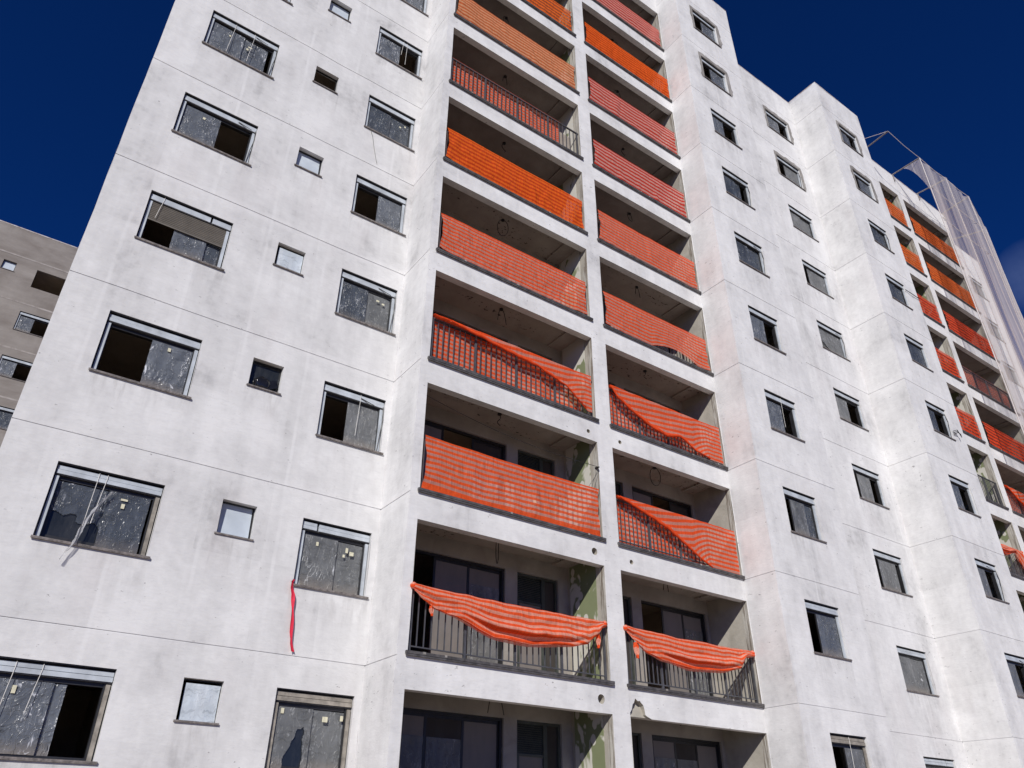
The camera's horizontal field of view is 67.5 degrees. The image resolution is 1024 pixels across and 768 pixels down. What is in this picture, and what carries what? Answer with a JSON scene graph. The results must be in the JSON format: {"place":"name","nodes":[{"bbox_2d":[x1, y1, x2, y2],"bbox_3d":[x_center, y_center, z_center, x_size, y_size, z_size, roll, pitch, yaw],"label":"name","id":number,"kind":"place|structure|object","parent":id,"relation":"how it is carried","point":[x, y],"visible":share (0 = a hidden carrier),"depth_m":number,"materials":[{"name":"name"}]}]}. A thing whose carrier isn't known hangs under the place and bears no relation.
{"place":"outdoors","nodes":[
{"label":"outdoors","id":0,"kind":"place"},
{"bbox_2d":[0,220,77,444],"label":"apartment building","id":1,"kind":"structure","parent":0,"point":[35,267],"depth_m":41.82,"materials":[{"name":"concrete"}]},
{"bbox_2d":[0,406,14,429],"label":"window","id":2,"kind":"structure","parent":1,"relation":"in","point":[6,413],"depth_m":38.69,"materials":[{"name":"glass"}]},
{"bbox_2d":[1,260,16,271],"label":"small window","id":3,"kind":"structure","parent":1,"relation":"in","point":[7,265],"depth_m":41.91,"materials":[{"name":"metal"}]},
{"bbox_2d":[0,354,32,381],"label":"window","id":4,"kind":"structure","parent":1,"relation":"in","point":[8,364],"depth_m":39.78,"materials":[{"name":"glass"}]},
{"bbox_2d":[12,311,49,337],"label":"window","id":5,"kind":"structure","parent":1,"relation":"in","point":[24,322],"depth_m":41.19,"materials":[{"name":"glass"}]},
{"bbox_2d":[253,376,277,389],"bbox_3d":[-4.549,0.009,14.143,0.470,0.290,0.099,21,-37,-30],"label":"plastic bag","id":6,"kind":"object","parent":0,"point":[263,382],"visible":0.94,"depth_m":14.11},
{"bbox_2d":[0,0,1023,372],"label":"sky","id":7,"kind":"structure","parent":0,"point":[945,78],"materials":[{"name":"blue"}]},
{"label":"ground","id":8,"kind":"structure","parent":0,"visible":0},
{"bbox_2d":[0,0,1023,767],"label":"apartment building","id":9,"kind":"structure","parent":8,"relation":"on","point":[258,212],"depth_m":16.68,"materials":[{"name":"paint"}]},
{"bbox_2d":[0,656,116,764],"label":"window","id":10,"kind":"structure","parent":9,"relation":"in","point":[32,692],"depth_m":10.16,"materials":[{"name":"glass"}]},
{"bbox_2d":[30,461,164,558],"bbox_3d":[-6.201,1.934,11.606,1.612,1.206,0.226,21,-37,-30],"label":"window","id":11,"kind":"structure","parent":9,"relation":"in","point":[115,525],"depth_m":11.60,"materials":[{"name":"glass"}]},
{"bbox_2d":[88,310,201,398],"bbox_3d":[-6.182,-0.462,13.055,1.612,1.206,0.226,21,-37,-30],"label":"window","id":12,"kind":"structure","parent":9,"relation":"in","point":[169,367],"depth_m":13.18,"materials":[{"name":"glass"}]},
{"bbox_2d":[134,190,232,270],"bbox_3d":[-6.164,-2.857,14.505,1.612,1.206,0.226,21,-37,-30],"label":"window","id":13,"kind":"structure","parent":9,"relation":"in","point":[198,235],"depth_m":14.56,"materials":[{"name":"glass"}]},
{"bbox_2d":[173,678,221,724],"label":"small window","id":14,"kind":"structure","parent":9,"relation":"in","point":[199,705],"depth_m":11.28,"materials":[{"name":"glass"}]},
{"bbox_2d":[171,92,257,166],"bbox_3d":[-6.145,-5.253,15.954,1.612,1.206,0.226,21,-37,-30],"label":"window","id":15,"kind":"structure","parent":9,"relation":"in","point":[197,120],"depth_m":15.90,"materials":[{"name":"glass"}]},
{"bbox_2d":[214,501,254,540],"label":"small window","id":16,"kind":"structure","parent":9,"relation":"in","point":[235,520],"depth_m":12.78,"materials":[{"name":"glass"}]},
{"bbox_2d":[202,10,278,78],"bbox_3d":[-6.127,-7.648,17.404,1.612,1.206,0.226,21,-37,-30],"label":"window","id":17,"kind":"structure","parent":9,"relation":"in","point":[223,34],"depth_m":17.43,"materials":[{"name":"glass"}]},
{"bbox_2d":[246,360,281,394],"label":"small window","id":18,"kind":"structure","parent":9,"relation":"in","point":[259,369],"depth_m":14.26,"materials":[{"name":"glass"}]},
{"bbox_2d":[273,245,303,276],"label":"small window","id":19,"kind":"structure","parent":9,"relation":"in","point":[291,261],"depth_m":15.64,"materials":[{"name":"glass"}]},
{"bbox_2d":[290,579,294,651],"bbox_3d":[-3.597,3.780,12.538,0.232,1.140,0.120,21,-37,-30],"label":"ribbon","id":20,"kind":"object","parent":9,"relation":"attached to","point":[292,614],"visible":1,"depth_m":12.50,"materials":[{"name":"red fabric"}]},
{"bbox_2d":[294,150,321,177],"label":"small window","id":21,"kind":"structure","parent":9,"relation":"in","point":[305,161],"depth_m":17.15,"materials":[{"name":"glass"}]},
{"bbox_2d":[265,688,353,767],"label":"window","id":22,"kind":"structure","parent":9,"relation":"in","point":[309,729],"depth_m":12.05,"materials":[{"name":"glass"}]},
{"bbox_2d":[312,69,337,93],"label":"small window","id":23,"kind":"structure","parent":9,"relation":"in","point":[320,72],"depth_m":18.60,"materials":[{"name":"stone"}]},
{"bbox_2d":[293,518,371,598],"bbox_3d":[-3.140,3.082,13.464,1.392,1.206,0.226,21,-37,-30],"label":"window","id":24,"kind":"structure","parent":9,"relation":"in","point":[331,558],"depth_m":13.48,"materials":[{"name":"glass"}]},
{"bbox_2d":[328,0,350,23],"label":"small window","id":25,"kind":"structure","parent":9,"relation":"in","point":[338,10],"depth_m":20.06,"materials":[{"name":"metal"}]},
{"bbox_2d":[315,381,384,454],"bbox_3d":[-3.122,0.686,14.913,1.392,1.206,0.226,21,-37,-30],"label":"window","id":26,"kind":"structure","parent":9,"relation":"in","point":[362,428],"depth_m":15.01,"materials":[{"name":"glass"}]},
{"bbox_2d":[334,269,396,335],"bbox_3d":[-3.103,-1.709,16.363,1.392,1.206,0.226,21,-37,-30],"label":"window","id":27,"kind":"structure","parent":9,"relation":"in","point":[362,300],"depth_m":16.40,"materials":[{"name":"glass"}]},
{"bbox_2d":[350,175,406,236],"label":"window","id":28,"kind":"structure","parent":9,"relation":"in","point":[390,205],"depth_m":17.93,"materials":[{"name":"glass"}]},
{"bbox_2d":[364,95,414,151],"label":"window","id":29,"kind":"structure","parent":9,"relation":"in","point":[383,119],"depth_m":19.32,"materials":[{"name":"glass"}]},
{"bbox_2d":[375,26,422,79],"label":"window","id":30,"kind":"structure","parent":9,"relation":"in","point":[389,46],"depth_m":20.72,"materials":[{"name":"glass"}]},
{"bbox_2d":[402,0,428,16],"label":"window","id":31,"kind":"structure","parent":9,"relation":"in","point":[420,5],"depth_m":22.29,"materials":[{"name":"glass"}]},
{"bbox_2d":[399,707,501,767],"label":"sliding door","id":32,"kind":"structure","parent":9,"relation":"in","point":[429,739],"depth_m":13.38,"materials":[{"name":"glass"}]},
{"bbox_2d":[415,549,503,663],"bbox_3d":[-1.180,4.353,14.430,2.430,2.209,0.070,21,-37,-30],"label":"sliding door","id":33,"kind":"structure","parent":9,"relation":"in","point":[450,574],"depth_m":14.74,"materials":[{"name":"glass"}]},
{"bbox_2d":[423,420,504,478],"bbox_3d":[-1.162,1.958,15.879,2.430,2.209,0.070,21,-37,-30],"label":"sliding door","id":34,"kind":"structure","parent":9,"relation":"in","point":[484,446],"depth_m":16.56,"materials":[{"name":"glass"}]},
{"bbox_2d":[433,312,506,341],"bbox_3d":[-1.139,-0.441,17.324,2.430,2.209,0.083,21,-37,-30],"label":"sliding door","id":35,"kind":"structure","parent":9,"relation":"in","point":[433,312],"depth_m":17.82,"materials":[{"name":"metal"}]},
{"bbox_2d":[452,57,560,142],"bbox_3d":[-0.132,-7.587,20.800,3.665,1.058,0.134,21,-37,-30],"label":"safety cloth","id":36,"kind":"object","parent":9,"relation":"hanging from","point":[528,116],"visible":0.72,"depth_m":20.86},
{"bbox_2d":[410,582,607,648],"bbox_3d":[0.124,4.245,13.625,4.344,0.752,0.260,21,-37,-30],"label":"safety cloth","id":37,"kind":"object","parent":9,"relation":"attached to","point":[511,623],"visible":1,"depth_m":13.53,"materials":[{"name":"fabric"}]},
{"bbox_2d":[421,435,600,536],"bbox_3d":[0.121,2.065,15.015,4.250,1.110,0.052,21,-37,-30],"label":"safety cloth","id":38,"kind":"object","parent":9,"relation":"on","point":[465,473],"visible":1,"depth_m":14.91,"materials":[{"name":"fabric"}]},
{"bbox_2d":[432,314,591,411],"bbox_3d":[0.084,-0.357,16.523,4.180,1.062,0.262,21,-37,-30],"label":"safety cloth","id":39,"kind":"object","parent":9,"relation":"hanging from","point":[577,384],"visible":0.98,"depth_m":16.61,"materials":[{"name":"fabric"}]},
{"bbox_2d":[427,395,599,484],"bbox_3d":[0.046,1.194,15.727,4.349,1.137,0.187,18,-36,-27],"label":"clothesline","id":40,"kind":"object","parent":9,"relation":"attached to","point":[598,467],"visible":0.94,"depth_m":15.88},
{"bbox_2d":[440,213,587,313],"bbox_3d":[0.140,-2.748,17.917,4.210,1.058,0.048,21,-37,-30],"label":"safety cloth","id":41,"kind":"object","parent":9,"relation":"on","point":[478,248],"visible":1,"depth_m":17.82,"materials":[{"name":"fabric"}]},
{"bbox_2d":[446,128,583,228],"bbox_3d":[0.174,-5.144,19.373,4.240,1.056,0.056,21,-37,-30],"label":"safety cloth","id":42,"kind":"object","parent":9,"relation":"on","point":[469,154],"visible":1,"depth_m":19.29,"materials":[{"name":"fabric"}]},
{"bbox_2d":[456,0,574,88],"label":"safety cloth","id":43,"kind":"object","parent":9,"relation":"on","point":[479,16],"visible":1,"depth_m":22.22,"materials":[{"name":"fabric"}]},
{"bbox_2d":[518,346,550,359],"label":"service door","id":44,"kind":"structure","parent":9,"relation":"in","point":[518,346],"depth_m":18.88,"materials":[{"name":"black glass"}]},
{"bbox_2d":[518,450,553,475],"bbox_3d":[0.503,2.582,16.890,1.060,2.209,0.070,21,-37,-30],"label":"service door","id":45,"kind":"structure","parent":9,"relation":"in","point":[546,466],"depth_m":17.40,"materials":[{"name":"black glass"}]},
{"bbox_2d":[517,572,558,672],"bbox_3d":[0.484,4.978,15.440,1.060,2.209,0.070,21,-37,-30],"label":"service door","id":46,"kind":"structure","parent":9,"relation":"in","point":[547,588],"depth_m":15.71,"materials":[{"name":"black glass"}]},
{"bbox_2d":[517,720,560,767],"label":"service door","id":47,"kind":"structure","parent":9,"relation":"in","point":[548,754],"depth_m":14.38,"materials":[{"name":"black glass"}]},
{"bbox_2d":[527,0,571,30],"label":"safety cloth","id":48,"kind":"object","parent":9,"relation":"on","point":[557,12],"visible":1,"depth_m":24.39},
{"bbox_2d":[559,132,570,148],"bbox_3d":[1.503,-6.794,21.825,0.440,0.865,0.020,21,-37,-30],"label":"board","id":49,"kind":"object","parent":9,"relation":"on","point":[564,140],"visible":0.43,"depth_m":21.92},
{"bbox_2d":[603,298,609,325],"bbox_3d":[2.237,-1.572,20.820,1.090,2.209,0.070,21,-37,-30],"label":"balcony railing","id":50,"kind":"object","parent":9,"relation":"in","point":[603,298],"depth_m":21.40,"materials":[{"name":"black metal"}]},
{"bbox_2d":[615,481,622,502],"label":"service door","id":51,"kind":"structure","parent":9,"relation":"in","point":[618,488],"depth_m":18.63,"materials":[{"name":"black glass"}]},
{"bbox_2d":[585,22,668,97],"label":"safety cloth","id":52,"kind":"object","parent":9,"relation":"on","point":[622,57],"visible":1,"depth_m":25.93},
{"bbox_2d":[622,596,635,683],"bbox_3d":[2.181,5.614,16.471,1.090,2.209,0.070,21,-37,-30],"label":"service door","id":53,"kind":"structure","parent":9,"relation":"in","point":[626,601],"depth_m":16.80,"materials":[{"name":"black glass"}]},
{"bbox_2d":[597,0,661,46],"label":"safety cloth","id":54,"kind":"object","parent":9,"relation":"on","point":[633,19],"visible":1,"depth_m":27.67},
{"bbox_2d":[588,77,677,154],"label":"safety cloth","id":55,"kind":"object","parent":9,"relation":"on","point":[605,98],"visible":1,"depth_m":24.47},
{"bbox_2d":[632,733,641,767],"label":"service door","id":56,"kind":"structure","parent":9,"relation":"in","point":[635,736],"depth_m":15.66,"materials":[{"name":"black glass"}]},
{"bbox_2d":[593,139,686,217],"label":"safety cloth","id":57,"kind":"object","parent":9,"relation":"on","point":[628,172],"visible":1,"depth_m":23.02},
{"bbox_2d":[598,210,697,288],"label":"safety cloth","id":58,"kind":"object","parent":9,"relation":"on","point":[620,235],"visible":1,"depth_m":21.56,"materials":[{"name":"fabric"}]},
{"bbox_2d":[624,389,678,411],"bbox_3d":[3.773,1.402,20.307,2.120,2.209,0.082,21,-37,-30],"label":"balcony railing","id":59,"kind":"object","parent":9,"relation":"in","point":[624,389],"depth_m":20.85,"materials":[{"name":"metal"}]},
{"bbox_2d":[637,338,671,353],"bbox_3d":[3.788,-0.991,21.761,2.120,2.209,0.070,21,-37,-30],"label":"balcony railing","id":60,"kind":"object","parent":9,"relation":"in","point":[637,338],"depth_m":22.37,"materials":[{"name":"metal"}]},
{"bbox_2d":[603,291,709,369],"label":"safety cloth","id":61,"kind":"object","parent":9,"relation":"attached to","point":[633,321],"visible":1,"depth_m":20.08,"materials":[{"name":"fabric"}]},
{"bbox_2d":[632,487,691,517],"bbox_3d":[3.751,3.800,18.862,2.120,2.209,0.070,21,-37,-30],"label":"sliding door","id":62,"kind":"structure","parent":9,"relation":"in","point":[639,495],"depth_m":19.42,"materials":[{"name":"glass"}]},
{"bbox_2d":[608,385,723,463],"bbox_3d":[3.803,1.042,18.775,3.755,1.076,0.269,21,-37,-30],"label":"safety cloth","id":63,"kind":"object","parent":9,"relation":"attached to","point":[701,438],"visible":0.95,"depth_m":18.76,"materials":[{"name":"fabric"}]},
{"bbox_2d":[641,600,713,695],"bbox_3d":[3.732,6.196,17.412,2.120,2.209,0.070,21,-37,-30],"label":"sliding door","id":64,"kind":"structure","parent":9,"relation":"in","point":[677,623],"depth_m":17.78,"materials":[{"name":"glass"}]},
{"bbox_2d":[616,495,739,574],"bbox_3d":[3.784,3.458,17.313,3.755,1.123,0.267,21,-37,-30],"label":"safety cloth","id":65,"kind":"object","parent":9,"relation":"hanging from","point":[712,546],"visible":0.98,"depth_m":17.38,"materials":[{"name":"fabric"}]},
{"bbox_2d":[652,735,721,767],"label":"sliding door","id":66,"kind":"structure","parent":9,"relation":"in","point":[668,752],"depth_m":16.36,"materials":[{"name":"glass"}]},
{"bbox_2d":[623,625,754,672],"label":"safety cloth","id":67,"kind":"object","parent":9,"relation":"hanging from","point":[692,655],"visible":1,"depth_m":15.73,"materials":[{"name":"fabric"}]},
{"bbox_2d":[692,10,720,46],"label":"window","id":68,"kind":"structure","parent":9,"relation":"in","point":[707,29],"depth_m":29.34,"materials":[{"name":"glass"}]},
{"bbox_2d":[701,57,730,94],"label":"window","id":69,"kind":"structure","parent":9,"relation":"in","point":[717,77],"depth_m":27.90,"materials":[{"name":"glass"}]},
{"bbox_2d":[711,109,742,149],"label":"window","id":70,"kind":"structure","parent":9,"relation":"in","point":[719,121],"depth_m":26.42,"materials":[{"name":"glass"}]},
{"bbox_2d":[722,167,755,209],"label":"window","id":71,"kind":"structure","parent":9,"relation":"in","point":[733,184],"depth_m":24.95,"materials":[{"name":"glass"}]},
{"bbox_2d":[734,231,769,277],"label":"window","id":72,"kind":"structure","parent":9,"relation":"in","point":[749,253],"depth_m":23.51,"materials":[{"name":"glass"}]},
{"bbox_2d":[748,305,786,354],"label":"window","id":73,"kind":"structure","parent":9,"relation":"in","point":[759,319],"depth_m":22.02,"materials":[{"name":"glass"}]},
{"bbox_2d":[765,109,792,143],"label":"window","id":74,"kind":"structure","parent":9,"relation":"in","point":[774,123],"depth_m":33.25,"materials":[{"name":"glass"}]},
{"bbox_2d":[764,389,804,441],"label":"window","id":75,"kind":"structure","parent":9,"relation":"in","point":[775,403],"depth_m":20.56,"materials":[{"name":"glass"}]},
{"bbox_2d":[776,155,805,190],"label":"window","id":76,"kind":"structure","parent":9,"relation":"in","point":[791,173],"depth_m":31.83,"materials":[{"name":"glass"}]},
{"bbox_2d":[788,204,818,241],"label":"window","id":77,"kind":"structure","parent":9,"relation":"in","point":[800,221],"depth_m":30.36,"materials":[{"name":"glass"}]},
{"bbox_2d":[782,486,826,542],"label":"window","id":78,"kind":"structure","parent":9,"relation":"in","point":[802,508],"depth_m":19.14,"materials":[{"name":"glass"}]},
{"bbox_2d":[802,260,833,298],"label":"window","id":79,"kind":"structure","parent":9,"relation":"in","point":[817,279],"depth_m":28.88,"materials":[{"name":"glass"}]},
{"bbox_2d":[804,599,851,660],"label":"window","id":80,"kind":"structure","parent":9,"relation":"in","point":[826,617],"depth_m":17.69,"materials":[{"name":"glass"}]},
{"bbox_2d":[816,320,850,361],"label":"window","id":81,"kind":"structure","parent":9,"relation":"in","point":[831,339],"depth_m":27.41,"materials":[{"name":"glass"}]},
{"bbox_2d":[830,733,869,767],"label":"window","id":82,"kind":"structure","parent":9,"relation":"in","point":[855,754],"depth_m":16.38,"materials":[{"name":"glass"}]},
{"bbox_2d":[838,124,862,155],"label":"window","id":83,"kind":"structure","parent":9,"relation":"in","point":[847,137],"depth_m":33.93,"materials":[{"name":"glass"}]},
{"bbox_2d":[833,388,868,430],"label":"window","id":84,"kind":"structure","parent":9,"relation":"in","point":[842,399],"depth_m":25.95,"materials":[{"name":"glass"}]},
{"bbox_2d":[853,170,877,202],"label":"window","id":85,"kind":"structure","parent":9,"relation":"in","point":[864,185],"depth_m":32.43,"materials":[{"name":"glass"}]},
{"bbox_2d":[851,463,889,508],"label":"window","id":86,"kind":"structure","parent":9,"relation":"in","point":[863,476],"depth_m":24.50,"materials":[{"name":"metal"}]},
{"bbox_2d":[868,219,894,253],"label":"window","id":87,"kind":"structure","parent":9,"relation":"in","point":[879,235],"depth_m":31.00,"materials":[{"name":"glass"}]},
{"bbox_2d":[872,548,912,596],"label":"window","id":88,"kind":"structure","parent":9,"relation":"in","point":[887,563],"depth_m":23.06,"materials":[{"name":"glass"}]},
{"bbox_2d":[885,199,907,226],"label":"safety cloth","id":89,"kind":"object","parent":9,"relation":"attached to","point":[896,212],"visible":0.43,"depth_m":35.97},
{"bbox_2d":[885,274,912,309],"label":"window","id":90,"kind":"structure","parent":9,"relation":"in","point":[896,289],"depth_m":29.54,"materials":[{"name":"glass"}]},
{"bbox_2d":[900,244,923,272],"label":"safety cloth","id":91,"kind":"object","parent":9,"relation":"attached to","point":[911,258],"visible":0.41,"depth_m":34.52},
{"bbox_2d":[896,645,938,696],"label":"window","id":92,"kind":"structure","parent":9,"relation":"in","point":[914,667],"depth_m":21.60,"materials":[{"name":"glass"}]},
{"bbox_2d":[904,334,933,371],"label":"window","id":93,"kind":"structure","parent":9,"relation":"in","point":[915,348],"depth_m":28.04,"materials":[{"name":"glass"}]},
{"bbox_2d":[917,294,941,323],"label":"safety cloth","id":94,"kind":"object","parent":9,"relation":"attached to","point":[929,308],"visible":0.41,"depth_m":33.07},
{"bbox_2d":[905,289,961,436],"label":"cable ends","id":95,"kind":"object","parent":9,"relation":"attached to","point":[957,431],"visible":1,"depth_m":26.67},
{"bbox_2d":[910,217,960,264],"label":"safety cloth","id":96,"kind":"object","parent":9,"relation":"attached to","point":[934,240],"visible":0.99,"depth_m":37.60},
{"bbox_2d":[923,756,953,767],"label":"window","id":97,"kind":"structure","parent":9,"relation":"in","point":[930,762],"depth_m":20.31,"materials":[{"name":"metal"}]},
{"bbox_2d":[925,400,955,440],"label":"window","id":98,"kind":"structure","parent":9,"relation":"in","point":[933,410],"depth_m":26.65,"materials":[{"name":"glass"}]},
{"bbox_2d":[864,131,1023,433],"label":"debris net","id":99,"kind":"object","parent":9,"relation":"hanging from","point":[1015,360],"visible":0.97,"depth_m":35.22,"materials":[{"name":"fabric"}]},
{"bbox_2d":[935,348,961,378],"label":"safety cloth","id":100,"kind":"object","parent":9,"relation":"attached to","point":[947,362],"visible":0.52,"depth_m":31.61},
{"bbox_2d":[925,261,978,310],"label":"safety cloth","id":101,"kind":"object","parent":9,"relation":"attached to","point":[949,284],"visible":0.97,"depth_m":36.15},
{"bbox_2d":[948,475,981,517],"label":"window","id":102,"kind":"structure","parent":9,"relation":"in","point":[956,484],"depth_m":25.17,"materials":[{"name":"metal"}]},
{"bbox_2d":[954,406,981,438],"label":"safety cloth","id":103,"kind":"object","parent":9,"relation":"attached to","point":[968,423],"visible":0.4,"depth_m":30.16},
{"bbox_2d":[943,311,996,358],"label":"safety cloth","id":104,"kind":"object","parent":9,"relation":"attached to","point":[968,334],"visible":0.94,"depth_m":34.71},
{"bbox_2d":[971,277,989,301],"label":"window","id":105,"kind":"structure","parent":9,"relation":"in","point":[978,287],"depth_m":42.77,"materials":[{"name":"metal"}]},
{"bbox_2d":[961,365,1009,407],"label":"safety cloth","id":106,"kind":"object","parent":9,"relation":"hanging from","point":[985,387],"visible":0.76,"depth_m":33.60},
{"bbox_2d":[974,558,1009,603],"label":"window","id":107,"kind":"structure","parent":9,"relation":"in","point":[982,566],"depth_m":23.71,"materials":[{"name":"metal"}]},
{"bbox_2d":[988,319,1004,342],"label":"window","id":108,"kind":"structure","parent":9,"relation":"in","point":[996,333],"depth_m":41.33,"materials":[{"name":"metal"}]},
{"bbox_2d":[983,422,1023,461],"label":"safety cloth","id":109,"kind":"object","parent":9,"relation":"attached to","point":[1005,443],"visible":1,"depth_m":31.62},
{"bbox_2d":[1000,543,1023,568],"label":"safety cloth","id":110,"kind":"object","parent":9,"relation":"hanging from","point":[1007,550],"visible":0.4,"depth_m":27.41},
{"bbox_2d":[1004,362,1022,387],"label":"window","id":111,"kind":"structure","parent":9,"relation":"in","point":[1011,370],"depth_m":39.88,"materials":[{"name":"metal"}]},
{"bbox_2d":[1004,485,1023,512],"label":"safety cloth","id":112,"kind":"object","parent":9,"relation":"attached to","point":[1018,495],"visible":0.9,"depth_m":29.95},
{"bbox_2d":[1004,653,1023,697],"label":"window","id":113,"kind":"structure","parent":9,"relation":"in","point":[1012,660],"depth_m":22.16,"materials":[{"name":"glass"}]}
]}

